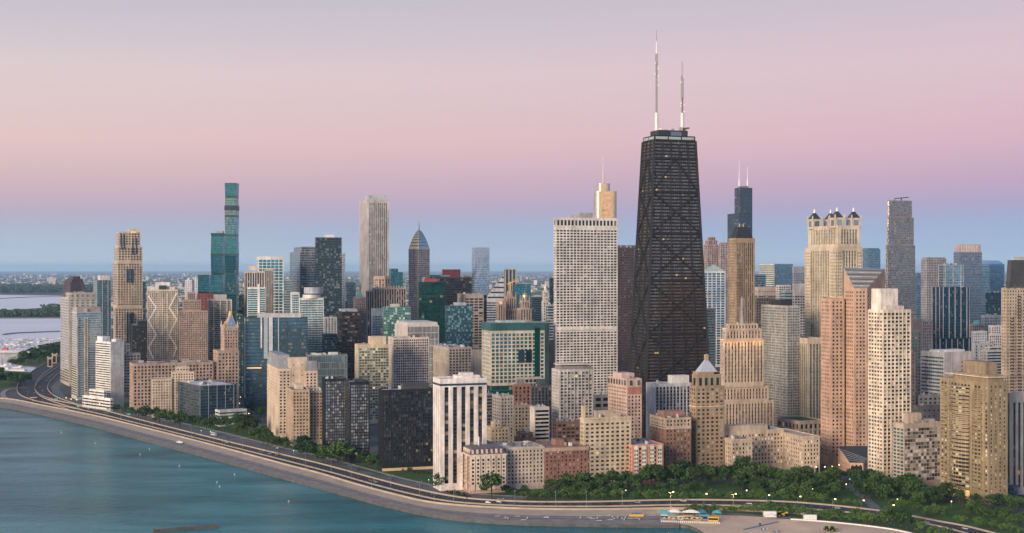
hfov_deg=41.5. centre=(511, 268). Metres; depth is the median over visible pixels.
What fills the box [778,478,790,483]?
tree
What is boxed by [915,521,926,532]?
tree
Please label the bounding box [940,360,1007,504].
apartment tower
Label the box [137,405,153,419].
tree
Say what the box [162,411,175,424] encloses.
tree
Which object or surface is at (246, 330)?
window
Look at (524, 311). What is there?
domed tower
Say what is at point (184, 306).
window
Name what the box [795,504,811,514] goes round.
tree
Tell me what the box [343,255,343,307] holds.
window
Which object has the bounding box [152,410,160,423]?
tree
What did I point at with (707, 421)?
window
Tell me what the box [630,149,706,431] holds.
window
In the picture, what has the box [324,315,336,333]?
block
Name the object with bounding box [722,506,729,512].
tree
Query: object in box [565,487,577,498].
tree
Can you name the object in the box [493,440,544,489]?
apartment house
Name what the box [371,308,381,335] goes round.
office block
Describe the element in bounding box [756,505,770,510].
tree
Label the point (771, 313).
window
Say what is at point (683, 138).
window
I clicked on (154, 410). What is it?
tree
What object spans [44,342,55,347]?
tree
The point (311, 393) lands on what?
window
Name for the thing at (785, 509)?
tree
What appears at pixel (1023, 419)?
window
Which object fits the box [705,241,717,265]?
window
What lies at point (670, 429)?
apartment house
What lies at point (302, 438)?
tree
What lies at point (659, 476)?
tree
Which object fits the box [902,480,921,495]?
tree
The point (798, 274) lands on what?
office block
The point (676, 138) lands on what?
window
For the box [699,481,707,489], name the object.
tree
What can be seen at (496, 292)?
office tower
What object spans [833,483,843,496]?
tree
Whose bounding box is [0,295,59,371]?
harbour water
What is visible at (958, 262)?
window
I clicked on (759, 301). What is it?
office block
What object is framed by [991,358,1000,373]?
window
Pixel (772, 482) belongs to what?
tree
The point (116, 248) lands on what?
window
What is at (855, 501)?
tree
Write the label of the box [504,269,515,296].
residential tower
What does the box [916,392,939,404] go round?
block
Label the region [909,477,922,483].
tree
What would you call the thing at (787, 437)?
window
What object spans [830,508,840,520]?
tree
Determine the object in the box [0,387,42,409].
lake path
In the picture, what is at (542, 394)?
window
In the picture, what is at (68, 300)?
window
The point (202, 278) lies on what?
window
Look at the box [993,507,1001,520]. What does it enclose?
tree
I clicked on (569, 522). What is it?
promenade
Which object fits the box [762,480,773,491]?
tree
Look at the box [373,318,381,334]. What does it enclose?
window
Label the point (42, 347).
tree
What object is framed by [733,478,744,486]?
tree
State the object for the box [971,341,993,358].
apartment block
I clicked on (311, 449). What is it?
tree
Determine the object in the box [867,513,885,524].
tree
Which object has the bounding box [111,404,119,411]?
tree
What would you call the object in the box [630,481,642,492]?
tree
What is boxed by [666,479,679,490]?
tree
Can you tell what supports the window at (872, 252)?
in the office tower at (871, 257)
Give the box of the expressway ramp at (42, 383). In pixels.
[35,366,92,409]
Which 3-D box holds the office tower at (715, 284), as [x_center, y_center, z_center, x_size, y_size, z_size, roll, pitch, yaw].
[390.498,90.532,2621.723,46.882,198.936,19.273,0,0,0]
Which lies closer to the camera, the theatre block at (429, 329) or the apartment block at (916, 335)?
the apartment block at (916, 335)
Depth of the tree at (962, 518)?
1001.58 m
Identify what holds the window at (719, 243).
in the office tower at (723, 255)
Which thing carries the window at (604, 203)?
in the skyscraper at (605, 201)
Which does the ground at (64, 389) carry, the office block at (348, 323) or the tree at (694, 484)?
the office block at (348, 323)
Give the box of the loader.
[777,511,787,515]
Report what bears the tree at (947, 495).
on the ground at (64, 389)
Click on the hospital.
(512, 350)
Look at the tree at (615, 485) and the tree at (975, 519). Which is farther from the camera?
the tree at (615, 485)
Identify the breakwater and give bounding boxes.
[0,296,62,298]
[0,317,55,317]
[2,331,59,334]
[153,524,218,532]
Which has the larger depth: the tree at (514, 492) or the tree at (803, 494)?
the tree at (514, 492)
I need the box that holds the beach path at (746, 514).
[679,512,916,532]
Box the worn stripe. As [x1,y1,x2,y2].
[0,403,659,519]
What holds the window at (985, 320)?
in the office block at (989, 319)
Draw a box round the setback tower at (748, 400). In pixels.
[720,297,773,426]
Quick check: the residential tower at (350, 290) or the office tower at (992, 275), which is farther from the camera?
the residential tower at (350, 290)
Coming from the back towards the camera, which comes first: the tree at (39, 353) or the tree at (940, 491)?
the tree at (39, 353)
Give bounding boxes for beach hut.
[660,514,667,519]
[667,514,676,520]
[676,515,683,520]
[683,514,693,520]
[690,515,701,521]
[699,514,708,521]
[707,516,719,522]
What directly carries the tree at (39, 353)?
on the ground at (64, 389)
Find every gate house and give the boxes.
[47,356,52,366]
[51,353,56,362]
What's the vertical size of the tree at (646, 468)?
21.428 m
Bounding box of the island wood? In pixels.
[0,303,59,316]
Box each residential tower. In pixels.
[63,276,83,296]
[93,275,110,339]
[143,280,145,319]
[247,284,265,316]
[284,280,290,312]
[290,247,314,297]
[290,287,323,353]
[315,235,341,340]
[342,253,344,307]
[345,282,355,307]
[382,304,410,343]
[389,269,402,287]
[418,277,445,342]
[445,302,472,348]
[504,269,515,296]
[513,284,530,309]
[549,278,553,303]
[915,273,920,317]
[938,263,963,286]
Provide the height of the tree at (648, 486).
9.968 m
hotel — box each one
[82,336,123,410]
[151,364,193,417]
[455,437,506,493]
[608,372,641,438]
[646,374,691,438]
[724,423,820,473]
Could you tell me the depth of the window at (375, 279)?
2521.17 m
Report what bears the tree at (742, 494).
on the ground at (64, 389)
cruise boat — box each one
[0,364,10,368]
[9,365,26,370]
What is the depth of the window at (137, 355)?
2025.32 m
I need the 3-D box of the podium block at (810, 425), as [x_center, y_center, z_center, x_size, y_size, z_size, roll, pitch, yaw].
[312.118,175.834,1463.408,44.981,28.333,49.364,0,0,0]
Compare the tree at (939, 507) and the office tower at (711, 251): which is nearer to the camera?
the tree at (939, 507)
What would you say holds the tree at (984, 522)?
on the ground at (64, 389)
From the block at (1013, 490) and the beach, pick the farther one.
the block at (1013, 490)
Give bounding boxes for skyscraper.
[113,229,142,342]
[198,183,238,319]
[359,195,388,296]
[409,225,429,319]
[472,247,489,295]
[554,213,617,393]
[594,156,616,217]
[628,30,709,437]
[727,164,751,241]
[729,223,754,323]
[800,207,862,418]
[821,268,884,471]
[886,197,915,317]
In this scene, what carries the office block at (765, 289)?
on the ground at (64, 389)
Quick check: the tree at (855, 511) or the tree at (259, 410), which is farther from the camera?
the tree at (259, 410)
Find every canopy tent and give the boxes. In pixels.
[667,509,680,513]
[682,509,698,514]
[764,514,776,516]
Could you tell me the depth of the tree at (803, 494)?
1099.63 m
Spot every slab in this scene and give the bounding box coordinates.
[185,278,193,298]
[193,276,197,298]
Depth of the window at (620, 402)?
1316.94 m
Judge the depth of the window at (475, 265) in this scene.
2802.97 m
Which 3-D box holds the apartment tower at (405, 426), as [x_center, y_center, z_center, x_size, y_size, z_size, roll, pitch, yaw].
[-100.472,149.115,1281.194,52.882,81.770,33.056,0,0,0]
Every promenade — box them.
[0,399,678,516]
[0,402,678,527]
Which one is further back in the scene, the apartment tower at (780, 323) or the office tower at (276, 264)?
the office tower at (276, 264)
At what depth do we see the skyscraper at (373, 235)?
2762.34 m
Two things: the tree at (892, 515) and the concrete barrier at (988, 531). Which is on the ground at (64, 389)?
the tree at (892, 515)
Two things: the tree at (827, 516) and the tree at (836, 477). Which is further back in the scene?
the tree at (836, 477)
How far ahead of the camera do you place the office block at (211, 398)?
1680.81 m
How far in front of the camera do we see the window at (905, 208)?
2052.20 m
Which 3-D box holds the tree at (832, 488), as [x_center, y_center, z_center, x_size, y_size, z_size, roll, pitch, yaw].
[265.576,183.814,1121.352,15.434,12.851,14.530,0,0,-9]
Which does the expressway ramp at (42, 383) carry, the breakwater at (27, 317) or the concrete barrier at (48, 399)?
the concrete barrier at (48, 399)
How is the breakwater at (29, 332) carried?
in the harbour water
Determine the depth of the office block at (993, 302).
2239.62 m
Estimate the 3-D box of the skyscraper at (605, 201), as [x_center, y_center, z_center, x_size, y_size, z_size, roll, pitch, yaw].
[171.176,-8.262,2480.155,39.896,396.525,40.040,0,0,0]
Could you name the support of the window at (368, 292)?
in the office tower at (377, 297)
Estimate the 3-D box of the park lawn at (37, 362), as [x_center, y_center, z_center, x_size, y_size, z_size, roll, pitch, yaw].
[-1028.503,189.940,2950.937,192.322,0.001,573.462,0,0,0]
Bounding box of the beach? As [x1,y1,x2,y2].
[679,515,904,532]
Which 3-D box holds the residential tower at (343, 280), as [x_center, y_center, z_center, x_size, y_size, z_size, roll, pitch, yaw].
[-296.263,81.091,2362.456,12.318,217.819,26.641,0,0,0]
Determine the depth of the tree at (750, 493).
1109.62 m
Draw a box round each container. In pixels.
[763,511,776,516]
[803,514,816,519]
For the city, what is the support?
on the ground at (64, 389)
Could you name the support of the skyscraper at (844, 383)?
on the ground at (64, 389)
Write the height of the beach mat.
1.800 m
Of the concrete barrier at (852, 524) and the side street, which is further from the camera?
the side street
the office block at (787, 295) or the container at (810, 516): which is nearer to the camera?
the container at (810, 516)
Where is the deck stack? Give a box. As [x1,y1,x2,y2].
[629,513,643,516]
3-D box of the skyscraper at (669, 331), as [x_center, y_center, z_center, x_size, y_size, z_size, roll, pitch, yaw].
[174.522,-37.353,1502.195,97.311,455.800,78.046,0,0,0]
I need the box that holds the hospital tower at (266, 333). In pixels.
[244,313,307,406]
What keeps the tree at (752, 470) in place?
on the park lawn at (846, 493)
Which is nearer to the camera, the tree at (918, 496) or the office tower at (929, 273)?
the tree at (918, 496)
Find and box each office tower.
[257,257,283,312]
[353,290,365,342]
[366,275,405,342]
[374,276,390,287]
[442,269,459,276]
[457,292,483,348]
[487,276,503,321]
[618,245,634,261]
[618,246,633,371]
[704,237,718,268]
[704,264,724,366]
[719,238,728,328]
[739,298,745,322]
[793,282,804,335]
[862,248,879,268]
[921,257,945,319]
[932,286,970,350]
[954,244,981,323]
[982,260,1003,314]
[1008,390,1023,494]
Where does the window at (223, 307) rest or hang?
in the apartment tower at (219, 307)
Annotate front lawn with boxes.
[119,402,520,495]
[358,463,431,484]
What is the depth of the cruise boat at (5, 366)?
2586.55 m
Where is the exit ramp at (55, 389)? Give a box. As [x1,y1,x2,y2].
[51,379,97,409]
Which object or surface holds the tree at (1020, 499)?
on the ground at (64, 389)
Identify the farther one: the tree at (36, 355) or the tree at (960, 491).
the tree at (36, 355)
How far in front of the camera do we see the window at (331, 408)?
1407.70 m
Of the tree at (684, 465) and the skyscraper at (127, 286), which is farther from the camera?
the skyscraper at (127, 286)
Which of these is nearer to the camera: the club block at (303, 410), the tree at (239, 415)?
the club block at (303, 410)
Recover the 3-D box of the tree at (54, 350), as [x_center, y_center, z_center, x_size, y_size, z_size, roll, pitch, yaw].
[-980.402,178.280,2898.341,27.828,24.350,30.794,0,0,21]
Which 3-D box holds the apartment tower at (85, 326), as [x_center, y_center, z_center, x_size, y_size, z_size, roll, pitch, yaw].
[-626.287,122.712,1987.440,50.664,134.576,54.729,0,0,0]
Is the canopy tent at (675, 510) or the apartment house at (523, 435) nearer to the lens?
the canopy tent at (675, 510)
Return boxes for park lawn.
[0,371,29,389]
[17,349,55,364]
[526,480,1023,532]
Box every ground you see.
[0,271,1023,532]
[0,308,59,318]
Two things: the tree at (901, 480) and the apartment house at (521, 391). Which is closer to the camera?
the tree at (901, 480)
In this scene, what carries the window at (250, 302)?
in the residential tower at (256, 300)
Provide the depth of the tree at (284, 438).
1429.63 m
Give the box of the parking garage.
[515,377,541,385]
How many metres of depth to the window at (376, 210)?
2761.54 m
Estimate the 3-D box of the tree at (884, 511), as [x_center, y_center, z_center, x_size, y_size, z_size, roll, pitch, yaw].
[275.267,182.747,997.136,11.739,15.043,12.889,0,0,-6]
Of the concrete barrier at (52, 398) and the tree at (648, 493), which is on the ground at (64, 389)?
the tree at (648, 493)
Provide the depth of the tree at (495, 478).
1120.64 m
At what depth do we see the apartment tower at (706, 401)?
1251.12 m
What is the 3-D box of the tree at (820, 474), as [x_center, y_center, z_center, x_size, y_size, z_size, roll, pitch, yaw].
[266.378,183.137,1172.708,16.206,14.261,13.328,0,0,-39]
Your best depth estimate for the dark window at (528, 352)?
1698.84 m
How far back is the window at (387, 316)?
2039.71 m
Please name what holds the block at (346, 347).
on the ground at (64, 389)
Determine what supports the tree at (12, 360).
on the ground at (64, 389)
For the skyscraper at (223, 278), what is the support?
on the ground at (64, 389)
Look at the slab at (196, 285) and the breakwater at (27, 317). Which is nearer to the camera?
the breakwater at (27, 317)
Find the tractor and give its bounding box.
[829,526,837,530]
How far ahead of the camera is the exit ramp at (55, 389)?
2094.98 m
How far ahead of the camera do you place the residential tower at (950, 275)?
2195.12 m
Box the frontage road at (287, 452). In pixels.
[71,397,525,500]
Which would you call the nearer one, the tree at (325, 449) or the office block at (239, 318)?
the tree at (325, 449)
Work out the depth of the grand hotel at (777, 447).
1269.29 m
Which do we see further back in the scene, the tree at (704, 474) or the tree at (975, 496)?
the tree at (704, 474)
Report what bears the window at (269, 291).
in the apartment tower at (256, 278)
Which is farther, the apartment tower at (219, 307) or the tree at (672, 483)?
the apartment tower at (219, 307)
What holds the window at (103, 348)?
in the lakefront hotel at (108, 392)
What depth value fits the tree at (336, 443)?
1330.35 m
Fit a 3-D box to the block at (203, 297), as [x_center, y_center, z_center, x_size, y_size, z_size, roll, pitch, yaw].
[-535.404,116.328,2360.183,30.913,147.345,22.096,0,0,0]
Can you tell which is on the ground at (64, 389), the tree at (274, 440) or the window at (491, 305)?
the tree at (274, 440)
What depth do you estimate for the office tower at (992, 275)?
2525.71 m
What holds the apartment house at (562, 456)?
on the ground at (64, 389)
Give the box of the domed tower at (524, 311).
[517,292,531,320]
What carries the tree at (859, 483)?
on the ground at (64, 389)
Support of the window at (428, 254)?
in the skyscraper at (419, 258)
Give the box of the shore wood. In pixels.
[0,283,92,292]
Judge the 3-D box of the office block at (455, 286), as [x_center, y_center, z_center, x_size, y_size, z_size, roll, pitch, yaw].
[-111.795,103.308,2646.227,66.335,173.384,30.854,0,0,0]
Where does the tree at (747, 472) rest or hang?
on the park lawn at (846, 493)
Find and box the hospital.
[481,320,548,394]
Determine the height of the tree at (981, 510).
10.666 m
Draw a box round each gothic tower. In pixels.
[496,299,505,319]
[504,281,516,319]
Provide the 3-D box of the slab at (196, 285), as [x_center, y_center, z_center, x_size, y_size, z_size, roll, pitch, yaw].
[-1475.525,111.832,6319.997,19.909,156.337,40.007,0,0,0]
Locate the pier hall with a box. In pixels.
[0,348,28,353]
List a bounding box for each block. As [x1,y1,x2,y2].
[124,341,129,351]
[124,351,139,395]
[177,379,246,426]
[197,293,213,309]
[235,314,243,399]
[236,293,243,314]
[286,383,321,445]
[306,352,346,388]
[322,332,336,353]
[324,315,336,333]
[337,339,357,379]
[338,308,359,342]
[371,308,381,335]
[395,320,438,387]
[430,275,449,281]
[433,343,471,376]
[438,277,471,304]
[471,349,481,375]
[484,295,486,321]
[531,297,541,320]
[546,303,553,339]
[549,340,553,384]
[593,392,607,415]
[707,307,714,367]
[755,274,765,286]
[755,287,775,291]
[755,292,775,296]
[755,296,775,327]
[759,264,792,290]
[776,285,790,298]
[777,416,820,445]
[781,289,792,304]
[792,267,804,288]
[911,316,921,394]
[911,351,915,411]
[913,403,939,421]
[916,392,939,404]
[921,349,973,394]
[922,318,931,350]
[970,320,984,336]
[971,329,986,342]
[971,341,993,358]
[981,313,1000,333]
[981,344,1000,373]
[986,291,1000,314]
[987,323,1000,345]
[1008,483,1017,496]
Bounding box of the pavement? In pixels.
[123,409,526,496]
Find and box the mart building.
[130,311,238,411]
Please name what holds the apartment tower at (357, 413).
on the ground at (64, 389)
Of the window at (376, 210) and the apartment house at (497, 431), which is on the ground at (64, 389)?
the apartment house at (497, 431)
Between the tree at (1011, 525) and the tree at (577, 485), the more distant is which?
the tree at (577, 485)
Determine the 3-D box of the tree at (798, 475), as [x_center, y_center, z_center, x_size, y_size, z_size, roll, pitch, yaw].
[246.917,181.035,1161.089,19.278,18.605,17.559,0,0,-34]
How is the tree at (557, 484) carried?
on the park lawn at (846, 493)
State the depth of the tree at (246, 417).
1557.46 m
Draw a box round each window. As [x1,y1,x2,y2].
[61,300,71,381]
[63,277,82,296]
[72,317,100,396]
[83,348,109,407]
[94,281,110,339]
[114,248,141,341]
[124,355,138,391]
[133,329,146,360]
[134,353,236,404]
[143,284,145,319]
[148,295,176,360]
[153,374,192,411]
[177,385,245,422]
[180,306,206,359]
[198,184,238,319]
[209,303,230,359]
[237,296,243,314]
[239,330,242,395]
[244,273,272,316]
[245,322,306,403]
[248,289,264,316]
[259,263,282,312]
[280,373,315,432]
[284,283,290,312]
[290,248,314,297]
[294,393,321,440]
[296,300,322,353]
[316,243,340,340]
[317,362,346,387]
[322,335,336,353]
[326,323,335,333]
[326,396,344,443]
[337,346,354,379]
[338,316,359,340]
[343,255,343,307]
[345,398,367,454]
[346,283,355,307]
[359,359,387,418]
[360,304,364,341]
[368,292,404,334]
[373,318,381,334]
[375,279,388,287]
[376,210,386,275]
[381,397,432,462]
[382,313,409,342]
[389,269,402,287]
[390,347,427,387]
[408,327,437,387]
[418,290,444,342]
[421,254,428,280]
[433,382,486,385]
[435,355,470,376]
[445,311,471,346]
[445,423,481,482]
[446,282,471,304]
[466,458,504,486]
[472,250,488,294]
[473,312,482,348]
[482,345,543,393]
[484,296,486,321]
[487,305,495,320]
[487,405,491,422]
[504,277,514,295]
[507,306,515,319]
[508,465,541,483]
[513,285,530,309]
[518,350,523,362]
[526,350,531,362]
[531,299,541,319]
[532,394,550,431]
[535,425,548,439]
[546,306,553,338]
[546,466,585,479]
[549,279,553,303]
[554,220,615,393]
[561,387,591,418]
[588,442,628,474]
[594,192,611,217]
[609,402,639,436]
[626,257,632,371]
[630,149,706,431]
[630,449,661,474]
[655,136,667,138]
[656,400,688,415]
[667,453,688,463]
[669,137,680,139]
[682,137,693,139]
[692,421,722,466]
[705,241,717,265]
[705,283,724,363]
[707,313,714,367]
[719,243,728,323]
[725,353,771,425]
[726,437,817,466]
[729,257,752,322]
[732,195,751,233]
[755,276,765,285]
[757,302,769,327]
[759,265,792,290]
[762,313,798,426]
[794,275,804,282]
[800,304,804,335]
[802,239,861,418]
[822,291,870,468]
[863,248,879,268]
[869,339,909,476]
[886,204,915,317]
[905,437,939,480]
[912,350,919,393]
[915,274,920,316]
[921,260,945,319]
[921,368,942,393]
[923,328,930,350]
[933,291,970,350]
[939,266,962,286]
[942,386,1004,491]
[954,253,981,323]
[982,265,1003,314]
[985,320,999,329]
[986,296,1000,314]
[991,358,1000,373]
[1005,300,1023,391]
[1013,419,1023,486]
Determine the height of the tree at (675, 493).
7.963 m
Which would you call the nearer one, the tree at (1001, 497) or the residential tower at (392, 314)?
the tree at (1001, 497)
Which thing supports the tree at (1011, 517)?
on the ground at (64, 389)
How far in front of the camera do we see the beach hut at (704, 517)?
1015.73 m
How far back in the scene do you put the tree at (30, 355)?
2711.02 m
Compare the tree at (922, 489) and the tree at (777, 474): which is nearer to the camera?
the tree at (922, 489)
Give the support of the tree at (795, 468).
on the park lawn at (846, 493)
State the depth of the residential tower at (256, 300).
2010.76 m
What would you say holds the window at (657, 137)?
in the skyscraper at (669, 331)
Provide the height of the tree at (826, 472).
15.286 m
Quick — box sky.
[0,0,1023,270]
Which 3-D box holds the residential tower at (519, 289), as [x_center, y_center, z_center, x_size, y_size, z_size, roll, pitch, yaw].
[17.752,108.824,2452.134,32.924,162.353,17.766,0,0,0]
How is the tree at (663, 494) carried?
on the ground at (64, 389)
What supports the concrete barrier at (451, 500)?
on the lakeshore road at (429, 494)
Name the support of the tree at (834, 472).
on the park lawn at (846, 493)
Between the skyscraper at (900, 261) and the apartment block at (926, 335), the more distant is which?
the skyscraper at (900, 261)
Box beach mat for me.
[743,516,791,529]
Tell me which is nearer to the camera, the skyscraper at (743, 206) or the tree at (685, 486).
the tree at (685, 486)
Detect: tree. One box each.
[3,371,16,385]
[6,359,18,363]
[14,373,32,385]
[16,358,24,365]
[17,350,26,358]
[22,353,35,363]
[24,352,38,362]
[33,351,46,361]
[37,344,47,351]
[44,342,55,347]
[48,347,59,353]
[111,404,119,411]
[126,407,134,415]
[134,410,142,417]
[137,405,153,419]
[148,407,159,420]
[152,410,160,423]
[155,409,174,424]
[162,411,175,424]
[170,411,189,426]
[187,415,195,425]
[193,415,203,427]
[200,418,212,428]
[210,416,220,429]
[217,415,231,426]
[227,417,238,431]
[230,413,244,420]
[231,422,248,434]
[242,414,256,433]
[245,401,255,410]
[246,417,260,427]
[248,428,258,439]
[255,407,264,417]
[255,424,269,432]
[258,429,265,443]
[261,430,273,444]
[270,436,283,444]
[279,436,291,443]
[283,441,291,447]
[294,435,311,454]
[298,440,317,456]
[308,446,318,458]
[313,445,326,461]
[320,446,331,462]
[327,440,343,461]
[327,441,356,464]
[356,451,366,465]
[365,453,378,468]
[431,472,445,485]
[478,471,502,497]
[500,484,509,493]
[506,487,516,493]
[511,489,519,496]
[518,485,528,491]
[520,490,529,496]
[528,488,538,499]
[537,489,550,499]
[543,478,553,491]
[551,479,568,488]
[552,482,565,494]
[556,473,573,486]
[558,489,566,498]
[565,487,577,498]
[568,476,588,489]
[572,481,589,496]
[576,472,591,487]
[576,488,588,498]
[587,482,594,490]
[588,489,599,496]
[592,477,606,492]
[593,473,608,486]
[597,487,608,499]
[606,469,619,482]
[609,481,623,489]
[610,490,616,499]
[613,473,628,482]
[615,488,625,498]
[619,482,627,490]
[623,470,631,487]
[625,474,640,489]
[629,491,638,498]
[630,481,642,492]
[634,472,648,482]
[638,463,666,484]
[643,484,653,491]
[643,489,658,498]
[650,464,667,484]
[654,482,667,491]
[655,488,669,498]
[661,469,672,479]
[663,464,684,478]
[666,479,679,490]
[669,491,678,498]
[672,459,694,483]
[678,491,687,498]
[679,483,689,490]
[680,467,700,486]
[688,491,698,496]
[689,480,700,491]
[689,503,700,509]
[694,463,713,481]
[695,491,703,498]
[698,504,710,510]
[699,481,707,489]
[700,467,717,483]
[704,488,721,498]
[708,503,720,510]
[710,466,720,478]
[717,465,735,485]
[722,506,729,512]
[725,491,736,498]
[728,468,738,484]
[729,505,738,510]
[733,455,751,468]
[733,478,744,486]
[734,468,754,488]
[735,474,746,489]
[735,490,745,497]
[739,503,751,512]
[745,466,759,476]
[746,503,760,510]
[747,462,764,478]
[747,489,759,499]
[749,482,761,490]
[754,463,775,480]
[756,476,768,489]
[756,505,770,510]
[757,489,766,499]
[759,500,775,510]
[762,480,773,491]
[765,467,779,478]
[768,479,781,492]
[770,504,784,512]
[772,469,787,478]
[776,488,788,500]
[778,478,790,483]
[778,481,790,488]
[780,469,792,480]
[781,504,792,511]
[786,504,799,512]
[788,469,809,483]
[788,482,800,494]
[790,466,801,471]
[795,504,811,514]
[798,481,812,497]
[798,493,808,499]
[800,465,814,478]
[806,509,819,516]
[807,478,816,491]
[807,491,820,502]
[809,474,818,488]
[810,479,823,492]
[813,472,825,477]
[813,486,827,494]
[817,493,828,502]
[817,509,830,516]
[819,475,832,484]
[821,509,833,520]
[822,483,840,497]
[823,469,832,485]
[825,469,839,482]
[826,466,840,474]
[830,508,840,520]
[831,473,842,481]
[832,480,845,492]
[832,510,847,519]
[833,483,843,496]
[841,468,856,482]
[841,498,850,504]
[844,514,853,520]
[845,508,864,521]
[850,480,862,496]
[851,468,863,478]
[851,470,869,481]
[852,479,876,497]
[852,499,860,505]
[856,512,871,523]
[859,481,878,498]
[860,469,879,475]
[862,511,877,521]
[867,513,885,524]
[868,471,886,482]
[868,483,886,499]
[876,484,897,500]
[877,480,893,491]
[878,506,891,525]
[884,478,900,490]
[887,499,898,505]
[888,510,897,525]
[892,508,910,527]
[893,476,909,496]
[895,497,906,507]
[897,512,913,529]
[899,472,917,477]
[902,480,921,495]
[902,485,918,499]
[907,517,920,530]
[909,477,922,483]
[911,491,926,504]
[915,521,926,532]
[916,487,930,496]
[924,486,941,503]
[925,485,947,503]
[925,503,937,513]
[927,525,939,532]
[932,505,947,516]
[937,486,952,501]
[938,527,952,532]
[939,482,956,501]
[954,488,964,502]
[955,494,967,504]
[957,516,967,523]
[965,500,977,513]
[968,493,982,500]
[970,499,984,510]
[972,516,982,524]
[975,506,989,518]
[978,519,988,524]
[984,508,994,519]
[985,494,1001,508]
[988,519,996,526]
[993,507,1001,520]
[995,493,1009,506]
[997,523,1007,530]
[998,510,1012,523]
[1000,507,1013,516]
[1003,494,1012,503]
[1005,514,1017,523]
[1005,523,1018,530]
[1008,500,1020,512]
[1009,496,1023,510]
[1015,512,1023,527]
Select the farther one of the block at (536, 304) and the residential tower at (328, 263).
the block at (536, 304)
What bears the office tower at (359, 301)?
on the ground at (64, 389)
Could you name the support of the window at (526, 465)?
in the apartment house at (524, 462)
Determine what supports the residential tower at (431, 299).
on the ground at (64, 389)
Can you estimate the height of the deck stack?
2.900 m
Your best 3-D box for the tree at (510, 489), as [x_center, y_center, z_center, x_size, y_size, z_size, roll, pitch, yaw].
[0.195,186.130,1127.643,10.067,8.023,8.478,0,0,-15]
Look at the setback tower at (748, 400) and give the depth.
1403.42 m
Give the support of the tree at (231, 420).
on the ground at (64, 389)
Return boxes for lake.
[0,408,697,532]
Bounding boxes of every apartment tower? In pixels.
[60,291,95,385]
[71,306,100,399]
[130,319,146,361]
[147,282,178,360]
[179,290,207,359]
[207,294,231,360]
[244,266,272,316]
[267,351,317,436]
[322,376,346,445]
[345,378,369,462]
[355,336,388,423]
[378,382,432,471]
[388,334,428,387]
[433,372,486,490]
[552,363,592,437]
[689,354,724,473]
[761,299,799,426]
[868,288,910,477]
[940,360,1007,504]
[1000,257,1023,392]
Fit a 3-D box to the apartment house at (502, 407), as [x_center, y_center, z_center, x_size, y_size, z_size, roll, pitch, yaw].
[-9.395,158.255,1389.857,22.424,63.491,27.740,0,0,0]
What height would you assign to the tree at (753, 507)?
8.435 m
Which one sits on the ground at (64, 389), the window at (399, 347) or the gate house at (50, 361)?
the gate house at (50, 361)
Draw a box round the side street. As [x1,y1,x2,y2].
[845,483,881,512]
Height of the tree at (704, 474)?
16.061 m
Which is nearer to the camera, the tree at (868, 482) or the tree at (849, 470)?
the tree at (868, 482)
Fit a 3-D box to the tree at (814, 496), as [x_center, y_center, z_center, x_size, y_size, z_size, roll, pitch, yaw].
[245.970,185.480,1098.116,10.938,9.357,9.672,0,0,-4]
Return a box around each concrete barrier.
[0,397,888,520]
[17,355,69,409]
[32,400,967,532]
[35,362,89,408]
[35,365,79,408]
[47,372,95,408]
[49,399,995,532]
[791,518,911,532]
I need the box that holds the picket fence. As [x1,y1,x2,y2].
[661,520,719,523]
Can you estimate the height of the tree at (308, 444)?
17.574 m
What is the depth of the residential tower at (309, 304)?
1967.09 m
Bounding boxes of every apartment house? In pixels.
[487,390,492,424]
[487,421,508,441]
[492,392,513,441]
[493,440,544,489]
[513,380,530,404]
[513,402,531,441]
[514,428,535,441]
[530,403,548,440]
[531,379,551,436]
[532,438,588,487]
[553,417,579,441]
[579,406,631,484]
[629,438,662,483]
[649,409,691,477]
[892,412,939,491]
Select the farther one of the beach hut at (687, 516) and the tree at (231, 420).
the tree at (231, 420)
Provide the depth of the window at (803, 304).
1965.89 m
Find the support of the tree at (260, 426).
on the ground at (64, 389)
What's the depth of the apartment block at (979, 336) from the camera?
1830.86 m
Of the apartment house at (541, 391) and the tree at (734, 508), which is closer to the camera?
the tree at (734, 508)
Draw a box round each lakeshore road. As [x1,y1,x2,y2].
[17,356,87,409]
[24,400,987,532]
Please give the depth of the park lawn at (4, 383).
2260.85 m
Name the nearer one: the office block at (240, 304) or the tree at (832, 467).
the tree at (832, 467)
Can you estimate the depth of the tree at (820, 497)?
1092.28 m
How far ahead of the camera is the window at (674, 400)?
1374.76 m
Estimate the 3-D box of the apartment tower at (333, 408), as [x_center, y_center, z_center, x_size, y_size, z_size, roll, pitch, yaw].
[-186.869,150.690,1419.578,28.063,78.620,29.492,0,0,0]
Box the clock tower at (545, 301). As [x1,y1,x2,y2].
[542,282,548,321]
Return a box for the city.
[0,272,1006,327]
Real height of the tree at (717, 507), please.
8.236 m
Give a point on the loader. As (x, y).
(779, 513)
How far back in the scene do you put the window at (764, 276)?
2897.60 m
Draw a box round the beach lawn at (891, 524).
[680,510,926,532]
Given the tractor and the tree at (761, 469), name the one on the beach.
the tractor

